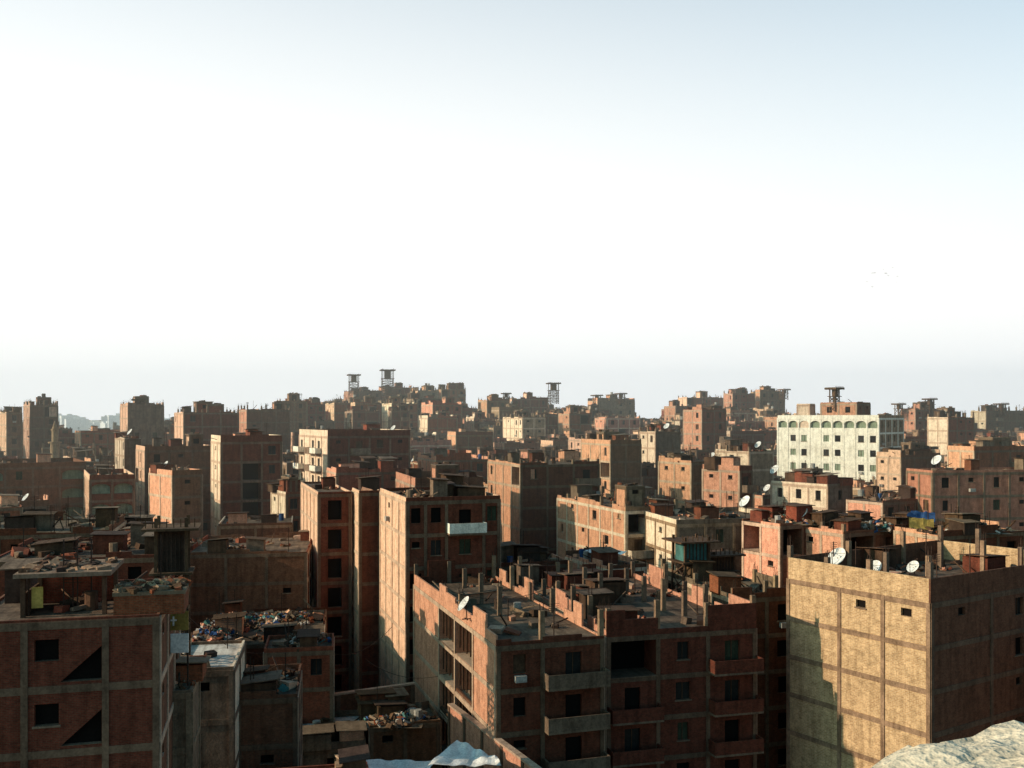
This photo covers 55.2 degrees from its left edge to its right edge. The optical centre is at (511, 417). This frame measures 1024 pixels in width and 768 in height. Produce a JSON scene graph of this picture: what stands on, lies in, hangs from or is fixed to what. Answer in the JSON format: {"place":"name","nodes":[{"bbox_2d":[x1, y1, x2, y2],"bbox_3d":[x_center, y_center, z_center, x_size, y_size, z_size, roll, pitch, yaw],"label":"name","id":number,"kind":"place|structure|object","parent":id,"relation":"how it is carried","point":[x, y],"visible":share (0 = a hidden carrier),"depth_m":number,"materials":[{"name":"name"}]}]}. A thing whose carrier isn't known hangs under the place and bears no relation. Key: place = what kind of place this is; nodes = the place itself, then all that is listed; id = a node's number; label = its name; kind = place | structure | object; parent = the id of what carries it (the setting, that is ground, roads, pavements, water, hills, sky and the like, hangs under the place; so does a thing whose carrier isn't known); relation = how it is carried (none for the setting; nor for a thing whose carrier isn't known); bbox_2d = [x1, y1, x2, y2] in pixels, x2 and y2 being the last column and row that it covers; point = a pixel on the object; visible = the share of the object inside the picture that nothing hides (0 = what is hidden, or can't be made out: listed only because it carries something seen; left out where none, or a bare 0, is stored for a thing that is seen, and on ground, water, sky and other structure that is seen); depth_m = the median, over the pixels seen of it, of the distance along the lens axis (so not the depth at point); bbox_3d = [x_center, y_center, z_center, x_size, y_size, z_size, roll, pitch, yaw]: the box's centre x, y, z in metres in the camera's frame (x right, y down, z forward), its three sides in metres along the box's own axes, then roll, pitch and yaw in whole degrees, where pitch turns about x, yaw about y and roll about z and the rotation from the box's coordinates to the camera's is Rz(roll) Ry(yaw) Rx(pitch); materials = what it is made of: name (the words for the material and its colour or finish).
{"place":"outdoors","nodes":[
{"label":"outdoors","id":0,"kind":"place"},
{"bbox_2d":[89,420,353,692],"bbox_3d":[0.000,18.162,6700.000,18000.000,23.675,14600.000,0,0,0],"label":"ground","id":1,"kind":"structure","parent":0,"point":[352,688],"depth_m":107.83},
{"bbox_2d":[0,406,22,458],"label":"brick apartment building","id":2,"kind":"structure","parent":1,"relation":"on","point":[11,430],"depth_m":251.54,"materials":[{"name":"brick"}]},
{"bbox_2d":[0,494,22,517],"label":"brick apartment building","id":3,"kind":"structure","parent":1,"relation":"on","point":[10,505],"depth_m":128.51,"materials":[{"name":"brick"}]},
{"bbox_2d":[18,486,48,512],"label":"brick apartment building","id":4,"kind":"structure","parent":1,"relation":"on","point":[42,503],"depth_m":138.37,"materials":[{"name":"brick"}]},
{"bbox_2d":[23,394,57,458],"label":"brick apartment building","id":5,"kind":"structure","parent":1,"relation":"on","point":[40,417],"depth_m":264.12,"materials":[{"name":"brick"}]},
{"bbox_2d":[0,453,86,516],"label":"brick apartment building","id":6,"kind":"structure","parent":1,"relation":"on","point":[59,481],"depth_m":157.43,"materials":[{"name":"brick"}]},
{"bbox_2d":[0,496,128,554],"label":"brick apartment building","id":7,"kind":"structure","parent":1,"relation":"on","point":[49,524],"depth_m":96.89,"materials":[{"name":"brick"}]},
{"bbox_2d":[63,444,114,461],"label":"brick apartment building","id":8,"kind":"structure","parent":1,"relation":"on","point":[81,453],"depth_m":216.64,"materials":[{"name":"brick"}]},
{"bbox_2d":[0,535,180,767],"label":"brick stairwell building","id":9,"kind":"structure","parent":1,"relation":"on","point":[82,688],"depth_m":45.91,"materials":[{"name":"brick"}]},
{"bbox_2d":[13,538,123,617],"bbox_3d":[-21.853,7.822,48.683,4.300,3.734,4.777,0,0,-14],"label":"rooftop shelter","id":10,"kind":"object","parent":9,"relation":"on","point":[62,582],"visible":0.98,"depth_m":48.14,"materials":[{"name":"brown wood"}]},
{"bbox_2d":[112,576,192,615],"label":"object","id":11,"kind":"object","parent":9,"relation":"on","point":[169,595],"visible":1,"depth_m":47.02,"materials":[{"name":"brick"}]},
{"bbox_2d":[170,609,188,685],"bbox_3d":[-17.961,12.217,52.022,1.500,4.100,0.235,0,0,-9],"label":"cross sign","id":12,"kind":"object","parent":9,"relation":"attached to","point":[180,643],"visible":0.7,"depth_m":51.99,"materials":[{"name":"metal"}]},
{"bbox_2d":[0,508,182,632],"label":"brick apartment building","id":13,"kind":"structure","parent":1,"relation":"on","point":[132,545],"depth_m":75.68,"materials":[{"name":"brick"}]},
{"bbox_2d":[75,425,119,454],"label":"brick apartment building","id":14,"kind":"structure","parent":1,"relation":"on","point":[102,437],"depth_m":258.29,"materials":[{"name":"brick"}]},
{"bbox_2d":[83,453,134,517],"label":"brick apartment building","id":15,"kind":"structure","parent":1,"relation":"on","point":[105,486],"depth_m":145.10,"materials":[{"name":"brick"}]},
{"bbox_2d":[113,431,140,473],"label":"brick apartment building","id":16,"kind":"structure","parent":1,"relation":"on","point":[125,446],"depth_m":177.23,"materials":[{"name":"brick"}]},
{"bbox_2d":[120,395,163,444],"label":"brick apartment building","id":17,"kind":"structure","parent":1,"relation":"on","point":[144,421],"depth_m":242.51,"materials":[{"name":"brick"}]},
{"bbox_2d":[135,432,210,536],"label":"brick apartment building","id":18,"kind":"structure","parent":1,"relation":"on","point":[193,452],"depth_m":169.36,"materials":[{"name":"brick"}]},
{"bbox_2d":[148,453,202,539],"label":"brick apartment building","id":19,"kind":"structure","parent":1,"relation":"on","point":[175,493],"depth_m":140.05,"materials":[{"name":"brick"}]},
{"bbox_2d":[173,655,210,767],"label":"concrete building","id":20,"kind":"structure","parent":1,"relation":"on","point":[187,728],"depth_m":53.58,"materials":[{"name":"grey concrete"}]},
{"bbox_2d":[174,400,243,444],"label":"brick apartment building","id":21,"kind":"structure","parent":1,"relation":"on","point":[208,419],"depth_m":223.61,"materials":[{"name":"brick"}]},
{"bbox_2d":[210,423,282,535],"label":"brick apartment building","id":22,"kind":"structure","parent":1,"relation":"on","point":[246,467],"depth_m":152.70,"materials":[{"name":"brick"}]},
{"bbox_2d":[183,525,311,637],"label":"windowless brick building","id":23,"kind":"structure","parent":1,"relation":"on","point":[254,572],"depth_m":104.08,"materials":[{"name":"brick"}]},
{"bbox_2d":[217,512,292,536],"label":"brick apartment building","id":24,"kind":"structure","parent":1,"relation":"on","point":[239,523],"depth_m":123.42,"materials":[{"name":"brown brick"}]},
{"bbox_2d":[238,401,290,451],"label":"brick apartment building","id":25,"kind":"structure","parent":1,"relation":"on","point":[277,417],"depth_m":253.41,"materials":[{"name":"brick"}]},
{"bbox_2d":[209,589,325,665],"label":"brick building","id":26,"kind":"structure","parent":1,"relation":"on","point":[255,644],"depth_m":90.20,"materials":[{"name":"brick"}]},
{"bbox_2d":[191,624,238,641],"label":"rubbish pile","id":27,"kind":"object","parent":26,"relation":"on","point":[198,634],"visible":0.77,"depth_m":88.80,"materials":[{"name":"plastic"}]},
{"bbox_2d":[200,611,262,633],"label":"rubbish pile","id":28,"kind":"object","parent":26,"relation":"on","point":[250,623],"visible":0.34,"depth_m":93.41,"materials":[{"name":"plastic"}]},
{"bbox_2d":[251,609,313,631],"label":"rubbish pile","id":29,"kind":"object","parent":26,"relation":"on","point":[290,615],"visible":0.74,"depth_m":95.06,"materials":[{"name":"plastic"}]},
{"bbox_2d":[266,471,299,531],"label":"brick apartment building","id":30,"kind":"structure","parent":1,"relation":"on","point":[284,491],"depth_m":133.00,"materials":[{"name":"concrete"}]},
{"bbox_2d":[277,392,306,431],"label":"brick apartment building","id":31,"kind":"structure","parent":1,"relation":"on","point":[298,405],"depth_m":302.08,"materials":[{"name":"concrete"}]},
{"bbox_2d":[263,620,334,723],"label":"brick building","id":32,"kind":"structure","parent":1,"relation":"on","point":[312,657],"depth_m":80.80,"materials":[{"name":"brick"}]},
{"bbox_2d":[305,397,324,426],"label":"brick apartment building","id":33,"kind":"structure","parent":1,"relation":"on","point":[315,409],"depth_m":311.11,"materials":[{"name":"brick"}]},
{"bbox_2d":[300,476,351,690],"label":"tall brick apartment building","id":34,"kind":"structure","parent":1,"relation":"on","point":[326,512],"depth_m":107.96,"materials":[{"name":"brick"}]},
{"bbox_2d":[284,744,370,767],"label":"brick building","id":35,"kind":"structure","parent":1,"relation":"on","point":[355,757],"depth_m":59.74,"materials":[{"name":"brick"}]},
{"bbox_2d":[366,759,432,767],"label":"white canopy cloth","id":36,"kind":"object","parent":35,"relation":"attached to","point":[376,763],"visible":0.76,"depth_m":65.90,"materials":[{"name":"white fabric"}]},
{"bbox_2d":[303,710,366,765],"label":"concrete building","id":37,"kind":"structure","parent":1,"relation":"on","point":[325,740],"depth_m":74.73,"materials":[{"name":"grey concrete"}]},
{"bbox_2d":[325,395,362,428],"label":"brick apartment building","id":38,"kind":"structure","parent":1,"relation":"on","point":[335,408],"depth_m":331.16,"materials":[{"name":"brick"}]},
{"bbox_2d":[293,418,410,483],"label":"brick apartment building","id":39,"kind":"structure","parent":1,"relation":"on","point":[319,451],"depth_m":166.57,"materials":[{"name":"concrete"}]},
{"bbox_2d":[344,406,379,428],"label":"brick apartment building","id":40,"kind":"structure","parent":1,"relation":"on","point":[356,416],"depth_m":306.47,"materials":[{"name":"brick"}]},
{"bbox_2d":[326,452,404,490],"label":"brick apartment building","id":41,"kind":"structure","parent":1,"relation":"on","point":[348,474],"depth_m":143.16,"materials":[{"name":"brick"}]},
{"bbox_2d":[351,462,380,689],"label":"tall brick apartment building","id":42,"kind":"structure","parent":1,"relation":"on","point":[365,579],"depth_m":105.44,"materials":[{"name":"brick"}]},
{"bbox_2d":[334,682,415,710],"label":"boundary wall","id":43,"kind":"structure","parent":1,"relation":"on","point":[344,700],"depth_m":84.14,"materials":[{"name":"brown brick"}]},
{"bbox_2d":[346,684,440,767],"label":"brick building","id":44,"kind":"structure","parent":1,"relation":"on","point":[423,743],"depth_m":77.32,"materials":[{"name":"brick"}]},
{"bbox_2d":[363,708,425,729],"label":"rubbish pile","id":45,"kind":"object","parent":44,"relation":"on","point":[399,719],"visible":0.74,"depth_m":76.85,"materials":[{"name":"plastic"}]},
{"bbox_2d":[379,395,417,428],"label":"brick apartment building","id":46,"kind":"structure","parent":1,"relation":"on","point":[393,401],"depth_m":335.08,"materials":[{"name":"brick"}]},
{"bbox_2d":[388,403,409,429],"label":"brick apartment building","id":47,"kind":"structure","parent":1,"relation":"on","point":[399,416],"depth_m":308.87,"materials":[{"name":"brick"}]},
{"bbox_2d":[411,432,450,453],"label":"brick apartment building","id":48,"kind":"structure","parent":1,"relation":"on","point":[425,443],"depth_m":253.37,"materials":[{"name":"brick"}]},
{"bbox_2d":[418,410,456,432],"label":"brick apartment building","id":49,"kind":"structure","parent":1,"relation":"on","point":[440,420],"depth_m":302.37,"materials":[{"name":"brick"}]},
{"bbox_2d":[395,461,483,487],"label":"brick apartment building","id":50,"kind":"structure","parent":1,"relation":"on","point":[472,478],"depth_m":127.39,"materials":[{"name":"brick"}]},
{"bbox_2d":[379,464,500,685],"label":"tall brick apartment building","id":51,"kind":"structure","parent":1,"relation":"on","point":[445,516],"depth_m":93.19,"materials":[{"name":"brick"}]},
{"bbox_2d":[421,396,461,430],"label":"brick apartment building","id":52,"kind":"structure","parent":1,"relation":"on","point":[445,403],"depth_m":317.65,"materials":[{"name":"brick"}]},
{"bbox_2d":[436,382,465,403],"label":"brick apartment building","id":53,"kind":"structure","parent":1,"relation":"on","point":[457,391],"depth_m":400.66,"materials":[{"name":"brick"}]},
{"bbox_2d":[418,443,487,480],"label":"brick apartment building","id":54,"kind":"structure","parent":1,"relation":"on","point":[469,460],"depth_m":172.67,"materials":[{"name":"brick"}]},
{"bbox_2d":[447,426,492,453],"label":"brick apartment building","id":55,"kind":"structure","parent":1,"relation":"on","point":[472,441],"depth_m":257.68,"materials":[{"name":"brick"}]},
{"bbox_2d":[478,394,507,417],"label":"brick apartment building","id":56,"kind":"structure","parent":1,"relation":"on","point":[490,402],"depth_m":354.26,"materials":[{"name":"brick"}]},
{"bbox_2d":[447,703,541,767],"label":"boundary wall","id":57,"kind":"structure","parent":1,"relation":"on","point":[464,726],"depth_m":68.07,"materials":[{"name":"orange brick"}]},
{"bbox_2d":[429,740,500,767],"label":"white canopy cloth","id":58,"kind":"object","parent":57,"relation":"on","point":[457,753],"visible":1,"depth_m":63.75,"materials":[{"name":"white fabric"}]},
{"bbox_2d":[413,547,609,767],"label":"unfinished brick apartment building","id":59,"kind":"structure","parent":1,"relation":"on","point":[528,675],"depth_m":68.36,"materials":[{"name":"brick"}]},
{"bbox_2d":[493,435,539,454],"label":"brick apartment building","id":60,"kind":"structure","parent":1,"relation":"on","point":[527,442],"depth_m":262.91,"materials":[{"name":"brick"}]},
{"bbox_2d":[503,407,545,440],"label":"brick apartment building","id":61,"kind":"structure","parent":1,"relation":"on","point":[519,424],"depth_m":292.51,"materials":[{"name":"brick"}]},
{"bbox_2d":[508,392,547,412],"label":"brick apartment building","id":62,"kind":"structure","parent":1,"relation":"on","point":[527,400],"depth_m":368.21,"materials":[{"name":"brick"}]},
{"bbox_2d":[487,446,600,554],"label":"brick apartment building","id":63,"kind":"structure","parent":1,"relation":"on","point":[531,487],"depth_m":141.00,"materials":[{"name":"brick"}]},
{"bbox_2d":[558,405,590,433],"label":"brick apartment building","id":64,"kind":"structure","parent":1,"relation":"on","point":[573,417],"depth_m":302.65,"materials":[{"name":"brick"}]},
{"bbox_2d":[565,529,646,575],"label":"brick apartment building","id":65,"kind":"structure","parent":1,"relation":"on","point":[598,556],"depth_m":101.28,"materials":[{"name":"brown brick"}]},
{"bbox_2d":[581,426,641,493],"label":"brick apartment building","id":66,"kind":"structure","parent":1,"relation":"on","point":[620,456],"depth_m":173.74,"materials":[{"name":"brick"}]},
{"bbox_2d":[588,392,634,417],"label":"brick apartment building","id":67,"kind":"structure","parent":1,"relation":"on","point":[611,402],"depth_m":382.93,"materials":[{"name":"brick"}]},
{"bbox_2d":[557,482,677,560],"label":"terraced apartment building","id":68,"kind":"structure","parent":1,"relation":"on","point":[613,518],"depth_m":121.22,"materials":[{"name":"beige brick"}]},
{"bbox_2d":[595,413,639,435],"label":"brick apartment building","id":69,"kind":"structure","parent":1,"relation":"on","point":[627,424],"depth_m":312.86,"materials":[{"name":"concrete"}]},
{"bbox_2d":[515,550,763,767],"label":"unfinished brick apartment building","id":70,"kind":"structure","parent":1,"relation":"on","point":[684,667],"depth_m":71.57,"materials":[{"name":"brick"}]},
{"bbox_2d":[642,462,657,494],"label":"brick apartment building","id":71,"kind":"structure","parent":1,"relation":"on","point":[649,475],"depth_m":183.95,"materials":[{"name":"brick"}]},
{"bbox_2d":[639,423,680,467],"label":"brick apartment building","id":72,"kind":"structure","parent":1,"relation":"on","point":[656,439],"depth_m":193.56,"materials":[{"name":"brick"}]},
{"bbox_2d":[658,442,703,507],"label":"brick apartment building","id":73,"kind":"structure","parent":1,"relation":"on","point":[680,474],"depth_m":153.49,"materials":[{"name":"brick"}]},
{"bbox_2d":[638,486,752,575],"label":"terraced apartment building","id":74,"kind":"structure","parent":1,"relation":"on","point":[658,522],"depth_m":110.44,"materials":[{"name":"beige concrete"}]},
{"bbox_2d":[678,390,722,406],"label":"brick apartment building","id":75,"kind":"structure","parent":1,"relation":"on","point":[698,399],"depth_m":388.60,"materials":[{"name":"brick"}]},
{"bbox_2d":[683,398,725,452],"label":"brick apartment building","id":76,"kind":"structure","parent":1,"relation":"on","point":[704,426],"depth_m":254.27,"materials":[{"name":"brick"}]},
{"bbox_2d":[661,552,785,767],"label":"brick apartment building","id":77,"kind":"structure","parent":1,"relation":"on","point":[771,636],"depth_m":81.11,"materials":[{"name":"brick"}]},
{"bbox_2d":[662,533,720,591],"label":"pigeon loft tower","id":78,"kind":"structure","parent":77,"relation":"on","point":[687,548],"depth_m":89.14,"materials":[{"name":"teal wood"}]},
{"bbox_2d":[711,548,745,572],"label":"pigeon loft tower","id":79,"kind":"structure","parent":77,"relation":"on","point":[724,559],"depth_m":91.09,"materials":[{"name":"brown wood"}]},
{"bbox_2d":[702,454,756,508],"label":"brick apartment building","id":80,"kind":"structure","parent":1,"relation":"on","point":[721,475],"depth_m":143.20,"materials":[{"name":"brick"}]},
{"bbox_2d":[723,387,754,408],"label":"brick apartment building","id":81,"kind":"structure","parent":1,"relation":"on","point":[740,398],"depth_m":367.13,"materials":[{"name":"brick"}]},
{"bbox_2d":[715,435,773,488],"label":"brick apartment building","id":82,"kind":"structure","parent":1,"relation":"on","point":[761,460],"depth_m":169.72,"materials":[{"name":"brick"}]},
{"bbox_2d":[726,425,763,445],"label":"brick apartment building","id":83,"kind":"structure","parent":1,"relation":"on","point":[739,431],"depth_m":273.83,"materials":[{"name":"brick"}]},
{"bbox_2d":[726,412,765,429],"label":"brick apartment building","id":84,"kind":"structure","parent":1,"relation":"on","point":[733,418],"depth_m":314.95,"materials":[{"name":"brick"}]},
{"bbox_2d":[751,385,784,413],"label":"brick apartment building","id":85,"kind":"structure","parent":1,"relation":"on","point":[765,395],"depth_m":374.39,"materials":[{"name":"brick"}]},
{"bbox_2d":[742,497,814,587],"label":"brick apartment building","id":86,"kind":"structure","parent":1,"relation":"on","point":[764,545],"depth_m":102.24,"materials":[{"name":"brick"}]},
{"bbox_2d":[770,460,852,515],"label":"brick apartment building","id":87,"kind":"structure","parent":1,"relation":"on","point":[820,491],"depth_m":138.61,"materials":[{"name":"paint"}]},
{"bbox_2d":[777,415,903,481],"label":"white apartment building","id":88,"kind":"structure","parent":1,"relation":"on","point":[851,446],"depth_m":206.46,"materials":[{"name":"paint"}]},
{"bbox_2d":[820,399,870,414],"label":"rooftop room","id":89,"kind":"object","parent":88,"relation":"on","point":[853,408],"visible":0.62,"depth_m":206.62,"materials":[{"name":"brick"}]},
{"bbox_2d":[806,503,912,554],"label":"brick apartment building","id":90,"kind":"structure","parent":1,"relation":"on","point":[822,536],"depth_m":99.96,"materials":[{"name":"brick"}]},
{"bbox_2d":[846,479,916,519],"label":"brick apartment building","id":91,"kind":"structure","parent":1,"relation":"on","point":[875,501],"depth_m":131.14,"materials":[{"name":"brick"}]},
{"bbox_2d":[786,520,1023,767],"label":"tan brick apartment building","id":92,"kind":"structure","parent":1,"relation":"on","point":[892,655],"depth_m":70.59,"materials":[{"name":"brick"}]},
{"bbox_2d":[876,437,940,492],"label":"brick apartment building","id":93,"kind":"structure","parent":1,"relation":"on","point":[892,464],"depth_m":177.52,"materials":[{"name":"brick"}]},
{"bbox_2d":[900,401,939,431],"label":"brick apartment building","id":94,"kind":"structure","parent":1,"relation":"on","point":[915,415],"depth_m":301.83,"materials":[{"name":"brick"}]},
{"bbox_2d":[871,720,1023,767],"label":"limestone outcrop","id":95,"kind":"object","parent":1,"relation":"on","point":[1000,745],"visible":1,"depth_m":3.15,"materials":[{"name":"beige stone"}]},
{"bbox_2d":[927,406,974,455],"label":"brick apartment building","id":96,"kind":"structure","parent":1,"relation":"on","point":[946,427],"depth_m":242.59,"materials":[{"name":"concrete"}]},
{"bbox_2d":[893,503,1023,548],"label":"brick apartment building","id":97,"kind":"structure","parent":1,"relation":"on","point":[962,527],"depth_m":95.69,"materials":[{"name":"brick"}]},
{"bbox_2d":[906,453,1023,530],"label":"brick apartment building","id":98,"kind":"structure","parent":1,"relation":"on","point":[972,486],"depth_m":129.48,"materials":[{"name":"brick"}]},
{"bbox_2d":[947,433,1023,467],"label":"brick apartment building","id":99,"kind":"structure","parent":1,"relation":"on","point":[996,451],"depth_m":167.49,"materials":[{"name":"brick"}]},
{"bbox_2d":[971,404,1023,431],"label":"brick apartment building","id":100,"kind":"structure","parent":1,"relation":"on","point":[987,416],"depth_m":323.06,"materials":[{"name":"concrete"}]},
{"bbox_2d":[183,616,302,767],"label":"brick building","id":101,"kind":"structure","parent":0,"point":[270,727],"depth_m":64.24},
{"bbox_2d":[141,515,201,654],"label":"pigeon loft tower","id":102,"kind":"structure","parent":101,"relation":"on","point":[175,549],"depth_m":61.74,"materials":[{"name":"brown wood"}]},
{"bbox_2d":[58,413,891,432],"bbox_3d":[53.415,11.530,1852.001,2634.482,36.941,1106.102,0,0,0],"label":"distant city blocks","id":103,"kind":"structure","parent":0,"point":[75,423],"depth_m":1367.30,"materials":[{"name":"grey"}]},
{"bbox_2d":[0,0,1023,419],"label":"sky","id":104,"kind":"structure","parent":0,"point":[233,204],"materials":[{"name":"white"}]},
{"bbox_2d":[501,529,567,586],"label":"brick apartment building","id":105,"kind":"structure","parent":0,"point":[538,554],"depth_m":101.11,"materials":[{"name":"brick"}]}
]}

